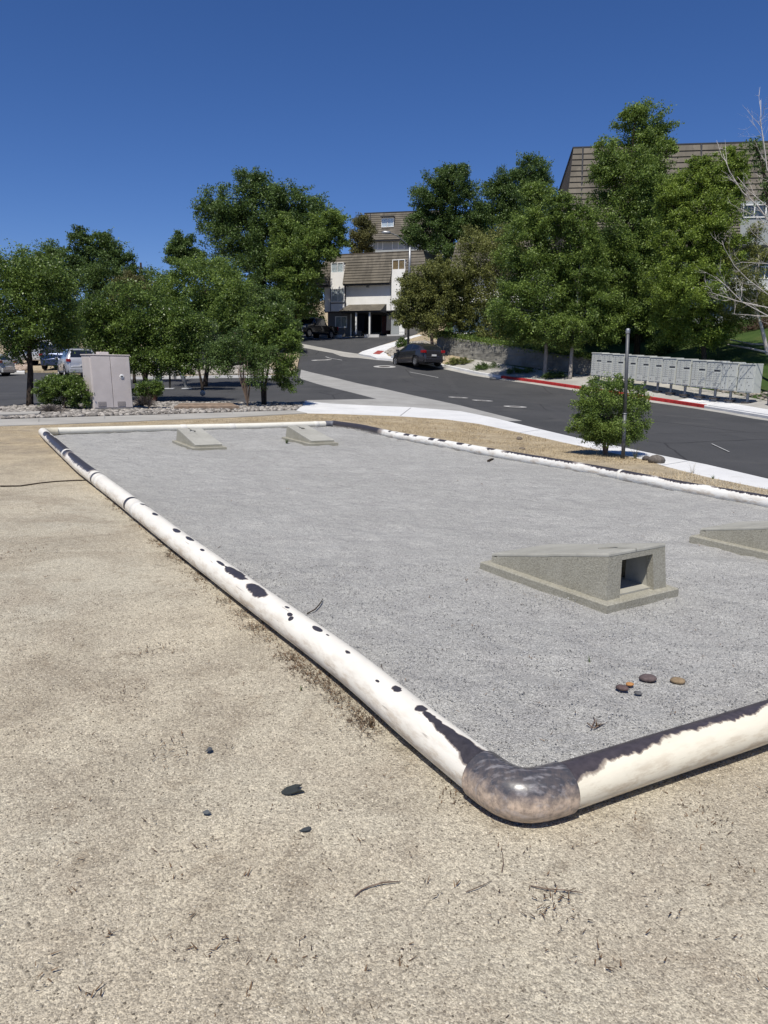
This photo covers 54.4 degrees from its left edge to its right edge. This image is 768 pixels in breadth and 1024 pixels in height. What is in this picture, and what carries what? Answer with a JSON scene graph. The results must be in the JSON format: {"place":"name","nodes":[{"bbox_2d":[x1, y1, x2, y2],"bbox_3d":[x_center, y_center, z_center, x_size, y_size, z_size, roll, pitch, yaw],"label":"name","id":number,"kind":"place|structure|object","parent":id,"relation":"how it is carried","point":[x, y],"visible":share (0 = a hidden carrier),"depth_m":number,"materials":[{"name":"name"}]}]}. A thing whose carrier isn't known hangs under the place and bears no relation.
{"place":"outdoors","nodes":[
{"label":"outdoors","id":0,"kind":"place"},
{"bbox_2d":[0,410,305,425],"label":"path","id":1,"kind":"structure","parent":0,"point":[66,420],"depth_m":18.22,"materials":[{"name":"grey concrete"}]},
{"bbox_2d":[0,301,767,1023],"bbox_3d":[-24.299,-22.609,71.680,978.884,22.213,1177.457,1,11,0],"label":"ground","id":2,"kind":"structure","parent":0,"point":[76,519],"depth_m":2.32,"materials":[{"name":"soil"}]},
{"bbox_2d":[8,341,51,363],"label":"pickup truck","id":3,"kind":"object","parent":2,"relation":"on","point":[37,360],"visible":0.09,"depth_m":55.14,"materials":[{"name":"white paint"}]},
{"bbox_2d":[0,480,87,486],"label":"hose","id":4,"kind":"object","parent":2,"relation":"on","point":[38,483],"visible":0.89,"depth_m":8.68,"materials":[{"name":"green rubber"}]},
{"bbox_2d":[8,238,82,308],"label":"leafy tree","id":5,"kind":"object","parent":2,"relation":"on","point":[50,248],"visible":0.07,"depth_m":62.56,"materials":[{"name":"green plant"}]},
{"bbox_2d":[39,344,72,369],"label":"parked car","id":6,"kind":"object","parent":2,"relation":"on","point":[45,366],"visible":0.25,"depth_m":49.78,"materials":[{"name":"blue paint"}]},
{"bbox_2d":[55,224,146,353],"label":"leafy tree","id":7,"kind":"object","parent":2,"relation":"on","point":[86,267],"visible":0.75,"depth_m":58.59,"materials":[{"name":"green plant"}]},
{"bbox_2d":[45,264,225,351],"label":"leafy tree","id":8,"kind":"object","parent":2,"relation":"on","point":[148,273],"visible":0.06,"depth_m":61.41,"materials":[{"name":"green plant"}]},
{"bbox_2d":[161,229,209,276],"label":"leafy tree","id":9,"kind":"object","parent":2,"relation":"on","point":[179,245],"visible":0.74,"depth_m":64.18,"materials":[{"name":"green plant"}]},
{"bbox_2d":[178,364,273,374],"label":"island rocks","id":10,"kind":"object","parent":2,"relation":"on","point":[202,371],"visible":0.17,"depth_m":45.10,"materials":[{"name":"stone"}]},
{"bbox_2d":[202,274,302,335],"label":"leafy tree","id":11,"kind":"object","parent":2,"relation":"on","point":[273,296],"visible":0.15,"depth_m":59.78,"materials":[{"name":"green plant"}]},
{"bbox_2d":[281,784,304,794],"bbox_3d":[-0.319,0.963,2.594,0.078,0.015,0.053,-4,12,-22],"label":"rock chip","id":12,"kind":"object","parent":2,"relation":"on","point":[292,789],"visible":1,"depth_m":2.59,"materials":[{"name":"stone"}]},
{"bbox_2d":[347,212,378,252],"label":"conifer tree","id":13,"kind":"object","parent":2,"relation":"on","point":[360,241],"visible":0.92,"depth_m":90.83,"materials":[{"name":"green plant"}]},
{"bbox_2d":[314,250,444,337],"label":"apartment building","id":14,"kind":"structure","parent":2,"relation":"on","point":[360,290],"depth_m":74.46,"materials":[{"name":"grey paint"}]},
{"bbox_2d":[331,262,343,271],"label":"window","id":15,"kind":"structure","parent":14,"relation":"in","point":[339,267],"depth_m":75.10,"materials":[{"name":"white glass"}]},
{"bbox_2d":[331,288,343,301],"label":"window","id":16,"kind":"structure","parent":14,"relation":"in","point":[336,290],"depth_m":75.54,"materials":[{"name":"grey glass"}]},
{"bbox_2d":[335,316,346,327],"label":"window","id":17,"kind":"structure","parent":14,"relation":"in","point":[341,317],"depth_m":76.32,"materials":[{"name":"black glass"}]},
{"bbox_2d":[357,314,367,331],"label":"door","id":18,"kind":"structure","parent":14,"relation":"in","point":[362,319],"depth_m":76.73,"materials":[{"name":"black paint"}]},
{"bbox_2d":[392,259,405,268],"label":"window","id":19,"kind":"structure","parent":14,"relation":"in","point":[398,263],"depth_m":72.78,"materials":[{"name":"white plastic"}]},
{"bbox_2d":[0,426,767,1022],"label":"plant litter","id":20,"kind":"object","parent":2,"relation":"on","point":[304,670],"visible":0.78,"depth_m":3.06,"materials":[{"name":"brown plant"}]},
{"bbox_2d":[364,210,452,259],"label":"apartment building","id":21,"kind":"structure","parent":2,"relation":"on","point":[393,222],"depth_m":108.19,"materials":[{"name":"brown paint"}]},
{"bbox_2d":[381,217,394,227],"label":"window","id":22,"kind":"structure","parent":21,"relation":"in","point":[385,222],"depth_m":107.92,"materials":[{"name":"glass"}]},
{"bbox_2d":[53,426,767,826],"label":"gravel court","id":23,"kind":"object","parent":2,"relation":"on","point":[365,502],"visible":0.88,"depth_m":5.68,"materials":[{"name":"grey gravel"}]},
{"bbox_2d":[172,428,226,450],"bbox_3d":[-3.196,-1.255,12.876,0.580,0.311,1.270,-6,12,-30],"label":"concrete cornhole board","id":24,"kind":"object","parent":23,"relation":"on","point":[200,439],"visible":0.99,"depth_m":12.69,"materials":[{"name":"grey concrete"}]},
{"bbox_2d":[282,425,337,445],"bbox_3d":[-1.397,-1.426,13.959,0.580,0.311,1.270,-6,12,-30],"label":"concrete cornhole board","id":25,"kind":"object","parent":23,"relation":"on","point":[305,435],"visible":0.99,"depth_m":13.79,"materials":[{"name":"grey concrete"}]},
{"bbox_2d":[38,420,767,822],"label":"pipe border","id":26,"kind":"object","parent":23,"relation":"on","point":[488,780],"visible":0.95,"depth_m":2.88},
{"bbox_2d":[225,559,767,766],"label":"gravel grit","id":27,"kind":"object","parent":23,"relation":"on","point":[733,602],"visible":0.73,"depth_m":4.10,"materials":[{"name":"gravel"}]},
{"bbox_2d":[480,543,678,613],"bbox_3d":[1.338,0.342,5.231,0.720,0.399,1.170,-7,13,-34],"label":"concrete cornhole board","id":28,"kind":"object","parent":23,"relation":"on","point":[607,578],"visible":1,"depth_m":4.92,"materials":[{"name":"beige concrete"}]},
{"bbox_2d":[639,674,656,682],"bbox_3d":[1.276,0.802,3.615,0.084,0.035,0.069,1,11,0],"label":"stone","id":29,"kind":"object","parent":23,"relation":"on","point":[648,678],"visible":1,"depth_m":3.59,"materials":[{"name":"stone"}]},
{"bbox_2d":[670,677,684,684],"bbox_3d":[1.411,0.812,3.592,0.076,0.031,0.059,1,11,0],"label":"stone","id":30,"kind":"object","parent":23,"relation":"on","point":[677,680],"visible":1,"depth_m":3.58,"materials":[{"name":"beige stone"}]},
{"bbox_2d":[689,521,767,559],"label":"concrete cornhole board","id":31,"kind":"object","parent":23,"relation":"on","point":[746,538],"visible":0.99,"depth_m":6.27,"materials":[{"name":"beige concrete"}]},
{"bbox_2d":[398,160,496,264],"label":"leafy tree","id":32,"kind":"object","parent":2,"relation":"on","point":[449,184],"visible":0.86,"depth_m":74.75,"materials":[{"name":"green plant"}]},
{"bbox_2d":[437,335,591,373],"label":"retaining wall","id":33,"kind":"structure","parent":2,"relation":"on","point":[500,354],"depth_m":46.14,"materials":[{"name":"stone"}]},
{"bbox_2d":[564,371,654,455],"bbox_3d":[3.884,-1.600,12.783,1.352,1.581,1.255,9,13,36],"label":"round bush","id":34,"kind":"object","parent":2,"relation":"on","point":[603,429],"visible":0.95,"depth_m":12.63,"materials":[{"name":"green plant"}]},
{"bbox_2d":[621,328,629,458],"bbox_3d":[3.976,-1.884,12.320,0.135,2.222,0.072,1,11,0],"label":"sign post","id":35,"kind":"object","parent":2,"relation":"on","point":[625,393],"visible":0.91,"depth_m":12.29,"materials":[{"name":"metal"}]},
{"bbox_2d":[648,455,665,463],"bbox_3d":[4.394,-0.842,12.040,0.272,0.167,0.214,1,11,0],"label":"rock","id":36,"kind":"object","parent":2,"relation":"on","point":[659,459],"visible":0.84,"depth_m":11.97,"materials":[{"name":"stone"}]},
{"bbox_2d":[0,333,767,478],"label":"road","id":37,"kind":"structure","parent":0,"point":[687,433],"depth_m":30.98,"materials":[{"name":"grey asphalt"}]},
{"bbox_2d":[0,354,16,374],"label":"parked car","id":38,"kind":"object","parent":37,"relation":"on","point":[7,369],"visible":0.86,"depth_m":46.78,"materials":[{"name":"white paint"}]},
{"bbox_2d":[0,238,91,405],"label":"leafy tree","id":39,"kind":"object","parent":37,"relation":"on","point":[39,286],"visible":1,"depth_m":21.36,"materials":[{"name":"green plant"}]},
{"bbox_2d":[55,348,93,376],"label":"parked car","id":40,"kind":"object","parent":37,"relation":"on","point":[69,362],"visible":0.44,"depth_m":42.70,"materials":[{"name":"silver metal"}]},
{"bbox_2d":[105,270,160,383],"bbox_3d":[-12.822,-9.578,38.702,3.247,5.843,2.290,1,11,0],"label":"leafy tree","id":41,"kind":"object","parent":37,"relation":"on","point":[130,275],"visible":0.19,"depth_m":38.04,"materials":[{"name":"green plant"}]},
{"bbox_2d":[73,274,218,387],"bbox_3d":[-8.481,-6.207,26.734,5.267,4.511,3.245,1,11,0],"label":"leafy tree","id":42,"kind":"object","parent":37,"relation":"on","point":[172,352],"visible":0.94,"depth_m":26.07,"materials":[{"name":"green plant"}]},
{"bbox_2d":[169,310,222,390],"bbox_3d":[-8.315,-7.158,33.237,2.548,3.538,2.094,1,11,0],"label":"leafy tree","id":43,"kind":"object","parent":37,"relation":"on","point":[199,372],"visible":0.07,"depth_m":33.17,"materials":[{"name":"green plant"}]},
{"bbox_2d":[149,251,266,386],"bbox_3d":[-8.620,-9.230,35.823,5.827,6.460,3.837,3,11,10],"label":"round shrub tree","id":44,"kind":"object","parent":37,"relation":"on","point":[218,303],"visible":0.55,"depth_m":34.84,"materials":[{"name":"green plant"}]},
{"bbox_2d":[0,364,502,378],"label":"kerb","id":45,"kind":"structure","parent":37,"relation":"on","point":[269,376],"depth_m":43.81,"materials":[{"name":"concrete"}]},
{"bbox_2d":[189,165,329,317],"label":"cottonwood tree","id":46,"kind":"object","parent":37,"relation":"on","point":[228,223],"visible":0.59,"depth_m":68.94,"materials":[{"name":"green plant"}]},
{"bbox_2d":[263,201,353,319],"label":"leafy tree","id":47,"kind":"object","parent":37,"relation":"on","point":[297,257],"visible":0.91,"depth_m":65.94,"materials":[{"name":"green plant"}]},
{"bbox_2d":[294,262,326,322],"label":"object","id":48,"kind":"object","parent":37,"relation":"on","point":[315,312],"visible":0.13,"depth_m":83.02,"materials":[{"name":"beige stone"}]},
{"bbox_2d":[300,317,337,337],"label":"pickup truck","id":49,"kind":"object","parent":37,"relation":"on","point":[315,327],"visible":0.73,"depth_m":71.23,"materials":[{"name":"black paint"}]},
{"bbox_2d":[300,370,520,420],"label":"sidewalk","id":50,"kind":"structure","parent":37,"relation":"on","point":[383,397],"depth_m":29.17,"materials":[{"name":"concrete"}]},
{"bbox_2d":[391,343,444,366],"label":"parked car","id":51,"kind":"object","parent":37,"relation":"on","point":[416,354],"visible":1,"depth_m":47.01,"materials":[{"name":"grey paint"}]},
{"bbox_2d":[300,344,767,420],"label":"curb","id":52,"kind":"structure","parent":37,"relation":"on","point":[347,354],"depth_m":43.15,"materials":[{"name":"grey concrete"}]},
{"bbox_2d":[0,0,767,337],"label":"sky","id":53,"kind":"structure","parent":0,"point":[114,113],"materials":[{"name":"blue"}]},
{"bbox_2d":[2,413,767,493],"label":"dry grass","id":54,"kind":"structure","parent":0,"point":[456,434],"depth_m":15.93,"materials":[{"name":"plant"}]},
{"bbox_2d":[296,334,767,488],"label":"pavement","id":55,"kind":"structure","parent":0,"point":[705,470],"depth_m":21.38,"materials":[{"name":"white concrete"}]},
{"bbox_2d":[704,406,767,418],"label":"kerb","id":56,"kind":"structure","parent":55,"relation":"on","point":[739,412],"depth_m":27.63,"materials":[{"name":"white concrete"}]},
{"bbox_2d":[445,314,767,399],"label":"lawn","id":57,"kind":"structure","parent":0,"point":[732,354],"depth_m":39.42,"materials":[{"name":"green plant"}]},
{"bbox_2d":[450,221,533,340],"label":"leafy tree","id":58,"kind":"object","parent":57,"relation":"on","point":[478,245],"visible":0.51,"depth_m":49.49,"materials":[{"name":"green plant"}]},
{"bbox_2d":[451,240,554,333],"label":"leafy tree","id":59,"kind":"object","parent":57,"relation":"on","point":[455,253],"depth_m":60.98,"materials":[{"name":"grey plant"}]},
{"bbox_2d":[422,330,606,359],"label":"ground cover","id":60,"kind":"object","parent":57,"relation":"on","point":[492,341],"visible":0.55,"depth_m":46.68,"materials":[{"name":"green plant"}]},
{"bbox_2d":[478,151,558,239],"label":"leafy tree","id":61,"kind":"object","parent":57,"relation":"on","point":[504,197],"visible":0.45,"depth_m":75.77,"materials":[{"name":"green plant"}]},
{"bbox_2d":[551,213,687,341],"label":"leafy tree","id":62,"kind":"object","parent":57,"relation":"on","point":[605,229],"visible":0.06,"depth_m":47.68,"materials":[{"name":"green plant"}]},
{"bbox_2d":[583,96,695,354],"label":"leafy tree","id":63,"kind":"object","parent":57,"relation":"on","point":[646,173],"visible":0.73,"depth_m":40.72,"materials":[{"name":"green plant"}]},
{"bbox_2d":[533,367,767,400],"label":"wall foot rocks","id":64,"kind":"object","parent":57,"relation":"on","point":[736,392],"depth_m":33.09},
{"bbox_2d":[553,141,767,339],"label":"apartment building","id":65,"kind":"structure","parent":57,"relation":"on","point":[576,172],"depth_m":47.67,"materials":[{"name":"brown paint"}]},
{"bbox_2d":[742,204,766,217],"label":"window","id":66,"kind":"structure","parent":65,"relation":"in","point":[750,206],"depth_m":46.68,"materials":[{"name":"white plastic"}]},
{"bbox_2d":[645,333,680,353],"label":"green shrub","id":67,"kind":"object","parent":57,"relation":"on","point":[651,345],"visible":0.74,"depth_m":41.74,"materials":[{"name":"green plant"}]},
{"bbox_2d":[634,143,754,359],"bbox_3d":[14.979,-12.060,35.612,5.638,10.393,4.835,1,11,0],"label":"leafy tree","id":68,"kind":"object","parent":57,"relation":"on","point":[676,295],"visible":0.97,"depth_m":35.09,"materials":[{"name":"green plant"}]},
{"bbox_2d":[693,91,767,323],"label":"bare branches","id":69,"kind":"object","parent":57,"relation":"on","point":[748,196],"visible":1,"depth_m":28.58,"materials":[{"name":"grey plant"}]},
{"bbox_2d":[712,221,767,354],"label":"grey green tree","id":70,"kind":"object","parent":57,"relation":"on","point":[753,258],"visible":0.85,"depth_m":35.35,"materials":[{"name":"green plant"}]},
{"bbox_2d":[732,313,767,331],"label":"red shrub","id":71,"kind":"object","parent":57,"relation":"on","point":[753,327],"visible":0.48,"depth_m":42.51,"materials":[{"name":"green plant"}]},
{"bbox_2d":[743,135,767,231],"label":"leafy tree","id":72,"kind":"object","parent":57,"relation":"on","point":[762,165],"visible":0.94,"depth_m":30.86,"materials":[{"name":"green plant"}]},
{"bbox_2d":[447,359,767,408],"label":"pavement","id":73,"kind":"structure","parent":0,"point":[578,379],"depth_m":36.74,"materials":[{"name":"grey concrete"}]},
{"bbox_2d":[444,357,475,364],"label":"ground shrub","id":74,"kind":"object","parent":73,"relation":"on","point":[460,360],"visible":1,"depth_m":47.73,"materials":[{"name":"green plant"}]},
{"bbox_2d":[470,361,501,369],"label":"ground shrub","id":75,"kind":"object","parent":73,"relation":"on","point":[483,366],"visible":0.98,"depth_m":45.56,"materials":[{"name":"green plant"}]},
{"bbox_2d":[506,366,533,373],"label":"ground shrub","id":76,"kind":"object","parent":73,"relation":"on","point":[519,371],"visible":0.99,"depth_m":43.42,"materials":[{"name":"green plant"}]},
{"bbox_2d":[482,178,610,374],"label":"leafy tree","id":77,"kind":"object","parent":73,"relation":"on","point":[533,225],"visible":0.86,"depth_m":40.25,"materials":[{"name":"green plant"}]},
{"bbox_2d":[541,370,573,378],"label":"ground shrub","id":78,"kind":"object","parent":73,"relation":"on","point":[552,374],"visible":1,"depth_m":41.22,"materials":[{"name":"green plant"}]},
{"bbox_2d":[543,189,628,378],"bbox_3d":[10.810,-12.060,40.259,4.728,9.937,4.020,1,11,0],"label":"leafy tree","id":79,"kind":"object","parent":73,"relation":"on","point":[600,324],"visible":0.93,"depth_m":39.57,"materials":[{"name":"green plant"}]},
{"bbox_2d":[591,352,601,383],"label":"cluster mailbox","id":80,"kind":"object","parent":73,"relation":"on","point":[596,363],"visible":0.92,"depth_m":38.09,"materials":[{"name":"metal"}]},
{"bbox_2d":[501,376,705,407],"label":"kerb","id":81,"kind":"structure","parent":73,"relation":"on","point":[577,387],"depth_m":38.72,"materials":[{"name":"red paint"}]},
{"bbox_2d":[601,353,618,376],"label":"cluster mailbox","id":82,"kind":"object","parent":73,"relation":"on","point":[607,362],"visible":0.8,"depth_m":37.39,"materials":[{"name":"metal"}]},
{"bbox_2d":[612,354,631,386],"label":"cluster mailbox","id":83,"kind":"object","parent":73,"relation":"on","point":[618,366],"visible":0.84,"depth_m":36.70,"materials":[{"name":"metal"}]},
{"bbox_2d":[624,355,643,388],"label":"cluster mailbox","id":84,"kind":"object","parent":73,"relation":"on","point":[632,366],"visible":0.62,"depth_m":35.88,"materials":[{"name":"metal"}]},
{"bbox_2d":[636,356,656,389],"bbox_3d":[12.426,-6.559,35.476,0.505,1.670,0.774,-5,13,-26],"label":"cluster mailbox","id":85,"kind":"object","parent":73,"relation":"on","point":[643,367],"visible":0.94,"depth_m":35.30,"materials":[{"name":"metal"}]},
{"bbox_2d":[648,357,670,392],"bbox_3d":[12.777,-6.368,34.787,0.505,1.670,0.774,-5,13,-26],"label":"cluster mailbox","id":86,"kind":"object","parent":73,"relation":"on","point":[656,370],"visible":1,"depth_m":34.64,"materials":[{"name":"metal"}]},
{"bbox_2d":[661,358,683,394],"bbox_3d":[13.129,-6.182,34.097,0.505,1.670,0.774,-5,13,-26],"label":"cluster mailbox","id":87,"kind":"object","parent":73,"relation":"on","point":[669,371],"visible":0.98,"depth_m":33.94,"materials":[{"name":"metal"}]},
{"bbox_2d":[675,359,698,396],"bbox_3d":[13.492,-5.988,33.385,0.505,1.670,0.774,-5,13,-26],"label":"cluster mailbox","id":88,"kind":"object","parent":73,"relation":"on","point":[683,372],"visible":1,"depth_m":33.21,"materials":[{"name":"metal"}]},
{"bbox_2d":[690,360,714,398],"bbox_3d":[13.864,-5.789,32.654,0.505,1.670,0.774,-5,13,-26],"label":"cluster mailbox","id":89,"kind":"object","parent":73,"relation":"on","point":[698,373],"visible":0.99,"depth_m":32.51,"materials":[{"name":"metal"}]},
{"bbox_2d":[705,361,729,400],"bbox_3d":[14.214,-5.612,31.965,0.505,1.670,0.774,-5,13,-26],"label":"cluster mailbox","id":90,"kind":"object","parent":73,"relation":"on","point":[713,375],"visible":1,"depth_m":31.82,"materials":[{"name":"metal"}]},
{"bbox_2d":[720,362,745,402],"bbox_3d":[14.560,-5.423,31.286,0.505,1.670,0.774,-5,13,-26],"label":"cluster mailbox","id":91,"kind":"object","parent":73,"relation":"on","point":[729,376],"visible":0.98,"depth_m":31.12,"materials":[{"name":"metal"}]},
{"bbox_2d":[737,363,763,403],"bbox_3d":[14.926,-5.222,30.569,0.505,1.670,0.774,-5,13,-26],"label":"cluster mailbox","id":92,"kind":"object","parent":73,"relation":"on","point":[749,378],"visible":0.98,"depth_m":30.31,"materials":[{"name":"metal"}]},
{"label":"rock bed","id":93,"kind":"structure","parent":0,"visible":0},
{"bbox_2d":[0,411,40,416],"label":"stone slab","id":94,"kind":"structure","parent":93,"relation":"on","point":[5,414],"depth_m":18.23,"materials":[{"name":"white stone"}]},
{"bbox_2d":[31,371,92,407],"bbox_3d":[-8.719,-3.267,20.495,1.682,1.249,1.201,1,11,0],"label":"green shrub","id":95,"kind":"object","parent":93,"relation":"on","point":[71,389],"visible":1,"depth_m":20.27,"materials":[{"name":"green plant"}]},
{"bbox_2d":[80,352,134,409],"bbox_3d":[-7.732,-3.572,20.942,1.183,1.781,0.785,-8,14,-38],"label":"utility cabinet","id":96,"kind":"object","parent":93,"relation":"on","point":[107,378],"visible":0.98,"depth_m":20.62,"materials":[{"name":"grey metal"}]},
{"bbox_2d":[132,376,164,408],"bbox_3d":[-6.709,-3.320,21.271,0.921,1.138,0.797,-8,14,-37],"label":"green shrub","id":97,"kind":"object","parent":93,"relation":"on","point":[156,387],"visible":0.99,"depth_m":21.16,"materials":[{"name":"green plant"}]},
{"bbox_2d":[0,401,305,418],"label":"river rocks","id":98,"kind":"object","parent":93,"relation":"on","point":[159,407],"visible":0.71,"depth_m":20.73,"materials":[{"name":"grey stone"}]},
{"bbox_2d":[33,404,67,411],"bbox_3d":[-8.700,-2.716,19.555,0.943,0.240,0.915,1,11,0],"label":"dry lavender","id":99,"kind":"object","parent":98,"relation":"on","point":[47,408],"visible":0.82,"depth_m":19.45,"materials":[{"name":"grey plant"}]},
{"bbox_2d":[133,396,155,405],"bbox_3d":[-7.213,-3.387,22.488,0.740,0.455,0.735,1,11,0],"label":"dry lavender","id":100,"kind":"object","parent":98,"relation":"on","point":[142,401],"visible":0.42,"depth_m":22.38,"materials":[{"name":"grey plant"}]},
{"bbox_2d":[174,403,238,408],"bbox_3d":[-5.405,-3.178,22.455,1.980,0.134,1.217,-4,12,-25],"label":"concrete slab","id":101,"kind":"object","parent":93,"relation":"on","point":[205,405],"visible":0.88,"depth_m":22.20,"materials":[{"name":"concrete"}]},
{"bbox_2d":[196,325,283,405],"bbox_3d":[-4.415,-4.416,23.083,2.641,2.657,1.220,1,11,0],"label":"bare stem bush","id":102,"kind":"object","parent":93,"relation":"on","point":[223,362],"visible":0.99,"depth_m":22.96,"materials":[{"name":"green plant"}]},
{"bbox_2d":[234,296,304,404],"bbox_3d":[-3.651,-5.108,24.167,2.293,3.597,2.178,1,11,0],"label":"leafy tree","id":103,"kind":"object","parent":93,"relation":"on","point":[261,324],"visible":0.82,"depth_m":23.72,"materials":[{"name":"green plant"}]},
{"bbox_2d":[395,337,410,347],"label":"round bush","id":104,"kind":"object","parent":93,"relation":"on","point":[401,341],"visible":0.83,"depth_m":56.47,"materials":[{"name":"green plant"}]},
{"bbox_2d":[384,340,445,360],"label":"slope rocks","id":105,"kind":"object","parent":93,"relation":"on","point":[391,351],"visible":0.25,"depth_m":55.74,"materials":[{"name":"grey stone"}]},
{"bbox_2d":[382,231,410,344],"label":"street light","id":106,"kind":"object","parent":105,"relation":"on","point":[409,263],"visible":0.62,"depth_m":52.59,"materials":[{"name":"white paint"}]},
{"bbox_2d":[389,253,483,343],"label":"leafy tree","id":107,"kind":"object","parent":93,"relation":"on","point":[418,301],"visible":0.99,"depth_m":49.38,"materials":[{"name":"green plant"}]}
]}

